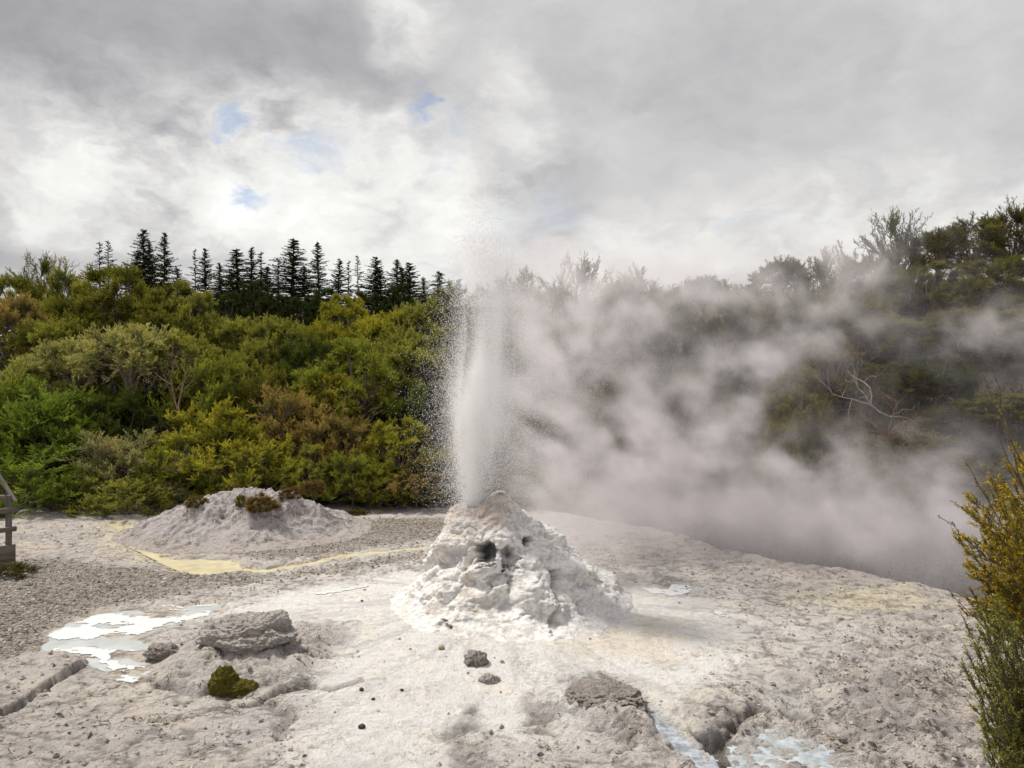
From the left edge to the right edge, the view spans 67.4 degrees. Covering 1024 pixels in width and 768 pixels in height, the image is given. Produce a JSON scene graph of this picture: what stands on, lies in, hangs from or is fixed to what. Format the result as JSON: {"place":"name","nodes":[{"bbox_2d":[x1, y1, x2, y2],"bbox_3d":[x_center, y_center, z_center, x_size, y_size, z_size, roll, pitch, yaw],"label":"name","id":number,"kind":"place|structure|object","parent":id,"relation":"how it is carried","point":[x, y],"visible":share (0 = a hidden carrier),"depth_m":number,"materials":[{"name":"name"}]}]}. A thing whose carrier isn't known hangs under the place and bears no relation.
{"place":"outdoors","nodes":[
{"label":"outdoors","id":0,"kind":"place"},
{"bbox_2d":[41,603,220,681],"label":"pool water","id":1,"kind":"structure","parent":0,"point":[123,643],"depth_m":11.18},
{"bbox_2d":[46,605,210,682],"bbox_3d":[-5.830,3.741,11.347,2.224,0.035,3.440,0,0,0],"label":"foam","id":2,"kind":"object","parent":1,"relation":"on","point":[143,624],"visible":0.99,"depth_m":11.72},
{"bbox_2d":[108,524,430,574],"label":"stream water","id":3,"kind":"structure","parent":0,"point":[203,566],"depth_m":16.05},
{"bbox_2d":[0,516,1015,767],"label":"gravel","id":4,"kind":"structure","parent":0,"point":[182,586],"depth_m":12.89,"materials":[{"name":"gravel"}]},
{"bbox_2d":[0,285,1023,767],"bbox_3d":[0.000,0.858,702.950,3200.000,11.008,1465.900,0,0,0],"label":"ground","id":5,"kind":"structure","parent":0,"point":[660,645],"depth_m":10.33,"materials":[{"name":"stone"}]},
{"bbox_2d":[0,290,49,401],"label":"tree","id":6,"kind":"object","parent":5,"relation":"on","point":[10,314],"visible":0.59,"depth_m":28.88,"materials":[{"name":"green plant"}]},
{"bbox_2d":[0,350,87,411],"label":"shrub","id":7,"kind":"object","parent":5,"relation":"on","point":[30,365],"visible":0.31,"depth_m":25.76,"materials":[{"name":"green plant"}]},
{"bbox_2d":[0,312,96,392],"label":"tree","id":8,"kind":"object","parent":5,"relation":"on","point":[53,329],"visible":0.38,"depth_m":28.20,"materials":[{"name":"green plant"}]},
{"bbox_2d":[0,441,111,518],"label":"shrub","id":9,"kind":"object","parent":5,"relation":"on","point":[13,474],"visible":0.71,"depth_m":22.26,"materials":[{"name":"green plant"}]},
{"bbox_2d":[0,373,121,482],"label":"shrub","id":10,"kind":"object","parent":5,"relation":"on","point":[46,412],"visible":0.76,"depth_m":23.87,"materials":[{"name":"green plant"}]},
{"bbox_2d":[3,463,124,516],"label":"shrub","id":11,"kind":"object","parent":5,"relation":"on","point":[82,496],"visible":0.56,"depth_m":22.16,"materials":[{"name":"green plant"}]},
{"bbox_2d":[28,257,117,341],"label":"tree","id":12,"kind":"object","parent":5,"relation":"on","point":[74,285],"visible":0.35,"depth_m":32.43,"materials":[{"name":"green plant"}]},
{"bbox_2d":[28,332,128,409],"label":"tree","id":13,"kind":"object","parent":5,"relation":"on","point":[54,351],"visible":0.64,"depth_m":26.03,"materials":[{"name":"green plant"}]},
{"bbox_2d":[47,283,138,395],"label":"tree","id":14,"kind":"object","parent":5,"relation":"on","point":[84,305],"visible":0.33,"depth_m":29.93,"materials":[{"name":"green plant"}]},
{"bbox_2d":[54,382,163,458],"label":"shrub","id":15,"kind":"object","parent":5,"relation":"on","point":[121,409],"visible":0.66,"depth_m":25.31,"materials":[{"name":"green plant"}]},
{"bbox_2d":[53,427,166,509],"bbox_3d":[-11.992,2.741,23.532,3.279,2.965,3.847,0,0,0],"label":"shrub","id":16,"kind":"object","parent":5,"relation":"on","point":[127,455],"visible":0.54,"depth_m":22.73,"materials":[{"name":"green plant"}]},
{"bbox_2d":[43,261,190,392],"bbox_3d":[-16.313,-2.116,32.211,5.941,6.235,5.513,0,0,25],"label":"tree","id":17,"kind":"object","parent":5,"relation":"on","point":[118,275],"visible":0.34,"depth_m":30.59,"materials":[{"name":"green plant"}]},
{"bbox_2d":[66,473,179,518],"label":"shrub","id":18,"kind":"object","parent":5,"relation":"on","point":[115,488],"visible":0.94,"depth_m":21.56,"materials":[{"name":"green plant"}]},
{"bbox_2d":[58,321,201,433],"bbox_3d":[-13.302,0.018,26.782,4.398,4.731,4.874,0,0,-45],"label":"tree","id":19,"kind":"object","parent":5,"relation":"on","point":[119,341],"visible":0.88,"depth_m":26.10,"materials":[{"name":"green plant"}]},
{"bbox_2d":[117,279,212,393],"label":"tree","id":20,"kind":"object","parent":5,"relation":"on","point":[148,299],"visible":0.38,"depth_m":30.91,"materials":[{"name":"green plant"}]},
{"bbox_2d":[130,433,221,505],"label":"shrub","id":21,"kind":"object","parent":5,"relation":"on","point":[153,457],"visible":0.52,"depth_m":22.73,"materials":[{"name":"green plant"}]},
{"bbox_2d":[136,326,223,429],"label":"tree","id":22,"kind":"object","parent":5,"relation":"on","point":[190,346],"visible":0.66,"depth_m":26.96,"materials":[{"name":"green plant"}]},
{"bbox_2d":[158,288,244,375],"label":"tree","id":23,"kind":"object","parent":5,"relation":"on","point":[199,299],"visible":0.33,"depth_m":30.33,"materials":[{"name":"green plant"}]},
{"bbox_2d":[141,396,278,497],"bbox_3d":[-9.354,2.136,23.947,4.317,3.611,4.337,0,0,0],"label":"shrub","id":24,"kind":"object","parent":5,"relation":"on","point":[211,440],"visible":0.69,"depth_m":23.50,"materials":[{"name":"green plant"}]},
{"bbox_2d":[147,348,273,454],"bbox_3d":[-10.007,0.756,26.058,4.539,4.011,4.527,0,0,0],"label":"tree","id":25,"kind":"object","parent":5,"relation":"on","point":[233,383],"visible":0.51,"depth_m":25.57,"materials":[{"name":"green plant"}]},
{"bbox_2d":[207,665,258,697],"bbox_3d":[-3.354,3.648,9.298,0.617,0.507,0.366,0,0,0],"label":"mossy rock","id":26,"kind":"object","parent":5,"relation":"on","point":[225,681],"visible":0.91,"depth_m":9.18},
{"bbox_2d":[196,314,277,402],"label":"tree","id":27,"kind":"object","parent":5,"relation":"on","point":[237,327],"visible":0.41,"depth_m":29.77,"materials":[{"name":"green plant"}]},
{"bbox_2d":[202,448,278,492],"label":"shrub","id":28,"kind":"object","parent":5,"relation":"on","point":[216,467],"visible":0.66,"depth_m":22.61,"materials":[{"name":"green plant"}]},
{"bbox_2d":[111,486,372,553],"bbox_3d":[-6.705,3.262,19.523,6.810,1.239,5.960,0,0,0],"label":"sinter mound","id":29,"kind":"object","parent":5,"relation":"on","point":[220,523],"visible":0.82,"depth_m":18.10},
{"bbox_2d":[195,609,298,653],"bbox_3d":[-3.585,3.466,10.418,1.416,0.772,1.008,0,0,0],"label":"boulder","id":30,"kind":"object","parent":5,"relation":"on","point":[247,631],"visible":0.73,"depth_m":10.16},
{"bbox_2d":[219,332,294,395],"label":"tree","id":31,"kind":"object","parent":5,"relation":"on","point":[253,347],"visible":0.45,"depth_m":27.61,"materials":[{"name":"green plant"}]},
{"bbox_2d":[206,432,318,496],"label":"shrub","id":32,"kind":"object","parent":5,"relation":"on","point":[262,451],"visible":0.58,"depth_m":22.85,"materials":[{"name":"green plant"}]},
{"bbox_2d":[236,359,294,426],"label":"shrub","id":33,"kind":"object","parent":5,"relation":"on","point":[255,393],"visible":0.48,"depth_m":25.55,"materials":[{"name":"green plant"}]},
{"bbox_2d":[241,313,314,356],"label":"tree","id":34,"kind":"object","parent":5,"relation":"on","point":[270,326],"visible":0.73,"depth_m":29.07,"materials":[{"name":"green plant"}]},
{"bbox_2d":[232,381,347,480],"bbox_3d":[-7.092,1.675,25.194,3.728,3.667,4.367,0,0,0],"label":"shrub","id":35,"kind":"object","parent":5,"relation":"on","point":[276,403],"visible":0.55,"depth_m":24.19,"materials":[{"name":"green plant"}]},
{"bbox_2d":[266,238,316,318],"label":"conifer","id":36,"kind":"object","parent":5,"relation":"on","point":[292,260],"visible":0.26,"depth_m":64.34,"materials":[{"name":"green plant"}]},
{"bbox_2d":[267,327,344,394],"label":"tree","id":37,"kind":"object","parent":5,"relation":"on","point":[310,348],"visible":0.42,"depth_m":27.83,"materials":[{"name":"green plant"}]},
{"bbox_2d":[266,443,351,500],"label":"shrub","id":38,"kind":"object","parent":5,"relation":"on","point":[310,449],"visible":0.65,"depth_m":22.68,"materials":[{"name":"green plant"}]},
{"bbox_2d":[284,369,367,423],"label":"bush","id":39,"kind":"object","parent":5,"relation":"on","point":[336,380],"visible":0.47,"depth_m":25.43,"materials":[{"name":"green plant"}]},
{"bbox_2d":[291,401,385,491],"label":"shrub","id":40,"kind":"object","parent":5,"relation":"on","point":[358,429],"visible":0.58,"depth_m":23.85,"materials":[{"name":"green plant"}]},
{"bbox_2d":[313,293,373,350],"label":"tree","id":41,"kind":"object","parent":5,"relation":"on","point":[354,309],"visible":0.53,"depth_m":30.65,"materials":[{"name":"green plant"}]},
{"bbox_2d":[312,447,385,509],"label":"shrub","id":42,"kind":"object","parent":5,"relation":"on","point":[355,464],"visible":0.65,"depth_m":22.74,"materials":[{"name":"green plant"}]},
{"bbox_2d":[288,334,422,448],"bbox_3d":[-5.393,0.438,26.285,4.726,4.429,4.256,0,0,0],"label":"tree","id":43,"kind":"object","parent":5,"relation":"on","point":[357,348],"visible":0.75,"depth_m":25.47,"materials":[{"name":"green plant"}]},
{"bbox_2d":[335,307,414,379],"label":"tree","id":44,"kind":"object","parent":5,"relation":"on","point":[368,327],"visible":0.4,"depth_m":29.47,"materials":[{"name":"green plant"}]},
{"bbox_2d":[339,463,414,508],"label":"shrub","id":45,"kind":"object","parent":5,"relation":"on","point":[401,496],"visible":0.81,"depth_m":22.46,"materials":[{"name":"green plant"}]},
{"bbox_2d":[355,415,434,482],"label":"shrub","id":46,"kind":"object","parent":5,"relation":"on","point":[392,440],"visible":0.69,"depth_m":23.61,"materials":[{"name":"green plant"}]},
{"bbox_2d":[362,341,459,437],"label":"tree","id":47,"kind":"object","parent":5,"relation":"on","point":[395,355],"visible":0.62,"depth_m":26.35,"materials":[{"name":"green plant"}]},
{"bbox_2d":[384,458,453,508],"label":"shrub","id":48,"kind":"object","parent":5,"relation":"on","point":[415,492],"visible":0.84,"depth_m":22.54,"materials":[{"name":"green plant"}]},
{"bbox_2d":[391,295,461,360],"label":"tree","id":49,"kind":"object","parent":5,"relation":"on","point":[418,313],"visible":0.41,"depth_m":30.76,"materials":[{"name":"green plant"}]},
{"bbox_2d":[397,382,466,451],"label":"tree","id":50,"kind":"object","parent":5,"relation":"on","point":[421,398],"visible":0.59,"depth_m":24.82,"materials":[{"name":"green plant"}]},
{"bbox_2d":[406,441,480,506],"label":"shrub","id":51,"kind":"object","parent":5,"relation":"on","point":[424,501],"visible":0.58,"depth_m":23.10,"materials":[{"name":"grey plant"}]},
{"bbox_2d":[412,317,481,424],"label":"tree","id":52,"kind":"object","parent":5,"relation":"on","point":[434,343],"visible":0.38,"depth_m":28.19,"materials":[{"name":"green plant"}]},
{"bbox_2d":[426,400,496,470],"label":"shrub","id":53,"kind":"object","parent":5,"relation":"on","point":[465,425],"visible":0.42,"depth_m":24.27,"materials":[{"name":"grey plant"}]},
{"bbox_2d":[456,336,529,464],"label":"tree","id":54,"kind":"object","parent":5,"relation":"on","point":[516,380],"visible":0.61,"depth_m":27.14,"materials":[{"name":"grey plant"}]},
{"bbox_2d":[390,490,633,642],"bbox_3d":[0.005,2.813,12.745,4.975,1.972,5.240,0,0,0],"label":"geyser cone","id":55,"kind":"object","parent":5,"relation":"on","point":[508,573],"visible":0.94,"depth_m":12.03,"materials":[{"name":"stone"}]},
{"bbox_2d":[369,1,810,526],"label":"water spray","id":56,"kind":"object","parent":55,"relation":"on","point":[457,368],"visible":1,"depth_m":12.97,"materials":[{"name":"liquid"}]},
{"bbox_2d":[0,268,1023,600],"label":"undergrowth","id":57,"kind":"object","parent":5,"relation":"on","point":[854,444],"visible":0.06,"depth_m":24.04,"materials":[{"name":"green plant"}]},
{"bbox_2d":[483,309,566,496],"bbox_3d":[0.540,0.756,28.501,3.509,7.103,3.428,0,0,0],"label":"tree","id":58,"kind":"object","parent":5,"relation":"on","point":[543,344],"visible":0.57,"depth_m":27.89,"materials":[{"name":"grey plant"}]},
{"bbox_2d":[493,388,580,508],"bbox_3d":[0.822,2.584,24.929,2.933,4.947,3.093,0,0,0],"label":"shrub","id":59,"kind":"object","parent":5,"relation":"on","point":[554,437],"visible":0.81,"depth_m":24.59,"materials":[{"name":"grey plant"}]},
{"bbox_2d":[500,460,574,508],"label":"shrub","id":60,"kind":"object","parent":5,"relation":"on","point":[540,496],"visible":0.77,"depth_m":23.11,"materials":[{"name":"grey plant"}]},
{"bbox_2d":[516,284,578,464],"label":"tree","id":61,"kind":"object","parent":5,"relation":"on","point":[551,302],"visible":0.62,"depth_m":30.65,"materials":[{"name":"grey plant"}]},
{"bbox_2d":[534,250,619,457],"bbox_3d":[2.718,-1.182,31.803,4.415,8.706,4.562,0,0,42],"label":"tree","id":62,"kind":"object","parent":5,"relation":"on","point":[583,278],"visible":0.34,"depth_m":31.52,"materials":[{"name":"grey plant"}]},
{"bbox_2d":[537,316,617,482],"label":"tree","id":63,"kind":"object","parent":5,"relation":"on","point":[583,374],"visible":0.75,"depth_m":28.09,"materials":[{"name":"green plant"}]},
{"bbox_2d":[538,378,636,516],"bbox_3d":[2.714,3.054,25.470,3.004,6.503,3.423,0,0,19],"label":"shrub","id":64,"kind":"object","parent":5,"relation":"on","point":[589,457],"visible":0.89,"depth_m":25.04,"materials":[{"name":"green plant"}]},
{"bbox_2d":[564,674,649,712],"bbox_3d":[1.093,3.668,8.899,0.964,0.391,1.189,0,0,0],"label":"rock","id":65,"kind":"object","parent":5,"relation":"on","point":[587,689],"visible":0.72,"depth_m":8.80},
{"bbox_2d":[580,305,665,497],"bbox_3d":[4.154,0.657,28.383,2.833,7.220,3.052,0,0,-27],"label":"tree","id":66,"kind":"object","parent":5,"relation":"on","point":[624,346],"visible":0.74,"depth_m":27.97,"materials":[{"name":"plant"}]},
{"bbox_2d":[597,475,670,531],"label":"shrub","id":67,"kind":"object","parent":5,"relation":"on","point":[628,507],"visible":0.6,"depth_m":22.47,"materials":[{"name":"grey plant"}]},
{"bbox_2d":[584,262,684,440],"bbox_3d":[4.854,-1.264,31.173,4.140,7.168,3.700,0,0,0],"label":"tree","id":68,"kind":"object","parent":5,"relation":"on","point":[628,288],"visible":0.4,"depth_m":30.41,"materials":[{"name":"plant"}]},
{"bbox_2d":[606,374,684,523],"bbox_3d":[4.382,2.441,26.085,2.767,5.606,3.041,0,0,40],"label":"shrub","id":69,"kind":"object","parent":5,"relation":"on","point":[656,395],"visible":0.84,"depth_m":25.59,"materials":[{"name":"grey plant"}]},
{"bbox_2d":[627,303,702,463],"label":"tree","id":70,"kind":"object","parent":5,"relation":"on","point":[675,323],"visible":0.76,"depth_m":28.10,"materials":[{"name":"plant"}]},
{"bbox_2d":[639,458,725,546],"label":"shrub","id":71,"kind":"object","parent":5,"relation":"on","point":[700,501],"visible":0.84,"depth_m":22.55,"materials":[{"name":"plant"}]},
{"bbox_2d":[651,367,734,499],"bbox_3d":[6.072,1.668,26.005,2.771,4.552,2.948,0,0,0],"label":"shrub","id":72,"kind":"object","parent":5,"relation":"on","point":[697,392],"visible":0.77,"depth_m":25.65,"materials":[{"name":"plant"}]},
{"bbox_2d":[674,274,731,402],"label":"tree","id":73,"kind":"object","parent":5,"relation":"on","point":[706,287],"visible":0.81,"depth_m":30.55,"materials":[{"name":"plant"}]},
{"bbox_2d":[682,313,751,395],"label":"tree","id":74,"kind":"object","parent":5,"relation":"on","point":[719,368],"visible":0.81,"depth_m":27.76,"materials":[{"name":"plant"}]},
{"bbox_2d":[696,388,766,503],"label":"shrub","id":75,"kind":"object","parent":5,"relation":"on","point":[723,437],"visible":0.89,"depth_m":24.58,"materials":[{"name":"plant"}]},
{"bbox_2d":[702,278,780,412],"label":"tree","id":76,"kind":"object","parent":5,"relation":"on","point":[732,302],"visible":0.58,"depth_m":28.49,"materials":[{"name":"plant"}]},
{"bbox_2d":[706,457,783,553],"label":"shrub","id":77,"kind":"object","parent":5,"relation":"on","point":[720,478],"visible":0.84,"depth_m":22.39,"materials":[{"name":"plant"}]},
{"bbox_2d":[724,338,802,436],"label":"tree","id":78,"kind":"object","parent":5,"relation":"on","point":[766,358],"visible":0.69,"depth_m":26.08,"materials":[{"name":"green plant"}]},
{"bbox_2d":[743,255,813,352],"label":"tree","id":79,"kind":"object","parent":5,"relation":"on","point":[790,271],"visible":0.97,"depth_m":29.50,"materials":[{"name":"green plant"}]},
{"bbox_2d":[741,477,828,563],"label":"shrub","id":80,"kind":"object","parent":5,"relation":"on","point":[787,530],"visible":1,"depth_m":20.76,"materials":[{"name":"plant"}]},
{"bbox_2d":[751,408,821,496],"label":"shrub","id":81,"kind":"object","parent":5,"relation":"on","point":[787,446],"visible":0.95,"depth_m":23.09,"materials":[{"name":"green plant"}]},
{"bbox_2d":[726,726,846,767],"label":"spring water","id":82,"kind":"structure","parent":5,"relation":"on","point":[815,756],"depth_m":7.76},
{"bbox_2d":[753,364,838,480],"bbox_3d":[9.054,1.209,24.181,2.592,3.722,2.406,0,0,-29],"label":"shrub","id":83,"kind":"object","parent":5,"relation":"on","point":[813,400],"visible":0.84,"depth_m":23.98,"materials":[{"name":"green plant"}]},
{"bbox_2d":[758,295,841,385],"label":"tree","id":84,"kind":"object","parent":5,"relation":"on","point":[791,316],"visible":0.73,"depth_m":27.55,"materials":[{"name":"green plant"}]},
{"bbox_2d":[776,240,887,348],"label":"tree","id":85,"kind":"object","parent":5,"relation":"on","point":[822,271],"visible":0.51,"depth_m":29.52,"materials":[{"name":"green plant"}]},
{"bbox_2d":[795,332,871,416],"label":"tree","id":86,"kind":"object","parent":5,"relation":"on","point":[828,354],"visible":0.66,"depth_m":25.73,"materials":[{"name":"green plant"}]},
{"bbox_2d":[801,450,887,523],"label":"shrub","id":87,"kind":"object","parent":5,"relation":"on","point":[832,477],"visible":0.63,"depth_m":21.71,"materials":[{"name":"plant"}]},
{"bbox_2d":[813,288,905,360],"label":"tree","id":88,"kind":"object","parent":5,"relation":"on","point":[873,301],"visible":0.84,"depth_m":27.52,"materials":[{"name":"green plant"}]},
{"bbox_2d":[834,255,901,320],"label":"tree","id":89,"kind":"object","parent":5,"relation":"on","point":[875,266],"visible":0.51,"depth_m":29.61,"materials":[{"name":"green plant"}]},
{"bbox_2d":[832,358,928,411],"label":"shrub","id":90,"kind":"object","parent":5,"relation":"on","point":[885,378],"visible":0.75,"depth_m":24.53,"materials":[{"name":"green plant"}]},
{"bbox_2d":[834,460,927,541],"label":"shrub","id":91,"kind":"object","parent":5,"relation":"on","point":[897,489],"visible":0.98,"depth_m":20.41,"materials":[{"name":"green plant"}]},
{"bbox_2d":[853,205,943,313],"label":"tree","id":92,"kind":"object","parent":5,"relation":"on","point":[893,254],"visible":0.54,"depth_m":30.62,"materials":[{"name":"green plant"}]},
{"bbox_2d":[854,317,952,366],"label":"tree","id":93,"kind":"object","parent":5,"relation":"on","point":[929,342],"visible":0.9,"depth_m":26.42,"materials":[{"name":"green plant"}]},
{"bbox_2d":[865,426,981,477],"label":"shrub","id":94,"kind":"object","parent":5,"relation":"on","point":[934,447],"visible":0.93,"depth_m":21.48,"materials":[{"name":"green plant"}]},
{"bbox_2d":[873,260,978,320],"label":"tree","id":95,"kind":"object","parent":5,"relation":"on","point":[902,276],"visible":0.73,"depth_m":28.43,"materials":[{"name":"green plant"}]},
{"bbox_2d":[892,352,984,405],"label":"shrub","id":96,"kind":"object","parent":5,"relation":"on","point":[942,370],"visible":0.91,"depth_m":24.17,"materials":[{"name":"green plant"}]},
{"bbox_2d":[902,223,975,272],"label":"tree","id":97,"kind":"object","parent":5,"relation":"on","point":[935,238],"visible":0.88,"depth_m":30.25,"materials":[{"name":"green plant"}]},
{"bbox_2d":[917,306,1007,360],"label":"tree","id":98,"kind":"object","parent":5,"relation":"on","point":[963,316],"visible":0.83,"depth_m":25.89,"materials":[{"name":"green plant"}]},
{"bbox_2d":[917,404,1015,440],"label":"shrub","id":99,"kind":"object","parent":5,"relation":"on","point":[957,410],"visible":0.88,"depth_m":22.18,"materials":[{"name":"green plant"}]},
{"bbox_2d":[913,258,1023,323],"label":"tree","id":100,"kind":"object","parent":5,"relation":"on","point":[1016,301],"visible":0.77,"depth_m":27.34,"materials":[{"name":"green plant"}]},
{"bbox_2d":[930,211,1017,272],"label":"tree","id":101,"kind":"object","parent":5,"relation":"on","point":[990,230],"visible":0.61,"depth_m":30.25,"materials":[{"name":"green plant"}]},
{"bbox_2d":[930,459,1020,489],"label":"shrub","id":102,"kind":"object","parent":5,"relation":"on","point":[959,471],"visible":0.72,"depth_m":20.20,"materials":[{"name":"green plant"}]},
{"bbox_2d":[942,305,1023,365],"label":"tree","id":103,"kind":"object","parent":5,"relation":"on","point":[1016,322],"visible":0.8,"depth_m":25.56,"materials":[{"name":"green plant"}]},
{"bbox_2d":[943,391,1023,429],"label":"bush","id":104,"kind":"object","parent":5,"relation":"on","point":[986,400],"visible":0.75,"depth_m":22.09,"materials":[{"name":"green plant"}]},
{"bbox_2d":[950,441,1023,643],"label":"manuka shrub","id":105,"kind":"object","parent":5,"relation":"on","point":[1000,547],"visible":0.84,"depth_m":4.67,"materials":[{"name":"yellow plant"}]},
{"bbox_2d":[958,593,1023,767],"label":"manuka shrub","id":106,"kind":"object","parent":5,"relation":"on","point":[1009,704],"visible":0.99,"depth_m":4.24,"materials":[{"name":"green plant"}]},
{"bbox_2d":[965,194,1023,277],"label":"tree","id":107,"kind":"object","parent":5,"relation":"on","point":[1016,216],"visible":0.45,"depth_m":30.69,"materials":[{"name":"green plant"}]},
{"bbox_2d":[0,0,1023,353],"label":"sky","id":108,"kind":"structure","parent":0,"point":[722,138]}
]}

